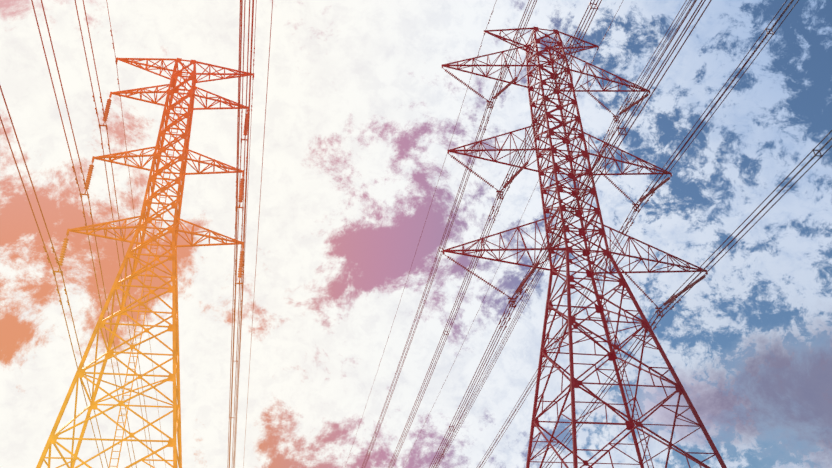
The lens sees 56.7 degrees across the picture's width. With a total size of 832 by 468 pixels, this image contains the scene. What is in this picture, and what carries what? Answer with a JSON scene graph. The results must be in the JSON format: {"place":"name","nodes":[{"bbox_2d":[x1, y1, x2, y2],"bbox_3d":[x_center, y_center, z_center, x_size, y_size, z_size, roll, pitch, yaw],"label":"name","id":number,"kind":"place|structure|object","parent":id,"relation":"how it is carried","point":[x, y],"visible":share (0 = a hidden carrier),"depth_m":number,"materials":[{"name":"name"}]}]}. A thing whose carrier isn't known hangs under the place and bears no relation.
{"place":"outdoors","nodes":[
{"label":"outdoors","id":0,"kind":"place"},
{"bbox_2d":[0,0,831,467],"label":"sky","id":1,"kind":"structure","parent":0,"point":[362,108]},
{"label":"ground","id":2,"kind":"structure","parent":0,"visible":0},
{"bbox_2d":[36,57,253,467],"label":"pylon","id":3,"kind":"object","parent":2,"relation":"on","point":[174,230],"visible":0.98,"depth_m":49.09,"materials":[{"name":"orange metal"}]},
{"bbox_2d":[59,68,705,305],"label":"insulator strings","id":4,"kind":"object","parent":3,"relation":"attached to","point":[87,182],"visible":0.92,"depth_m":67.73,"materials":[{"name":"ceramic"}]},
{"bbox_2d":[441,27,726,467],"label":"pylon","id":5,"kind":"object","parent":2,"relation":"on","point":[630,423],"visible":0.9,"depth_m":68.64,"materials":[{"name":"red metal"}]},
{"bbox_2d":[0,0,831,467],"bbox_3d":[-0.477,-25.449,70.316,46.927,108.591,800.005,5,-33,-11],"label":"conductors","id":6,"kind":"object","parent":5,"relation":"attached to","point":[238,166],"visible":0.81,"depth_m":61.04,"materials":[{"name":"metal"}]},
{"bbox_2d":[43,3,822,457],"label":"line hardware","id":7,"kind":"object","parent":6,"relation":"attached to","point":[635,207],"visible":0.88,"depth_m":64.64,"materials":[{"name":"metal"}]}
]}

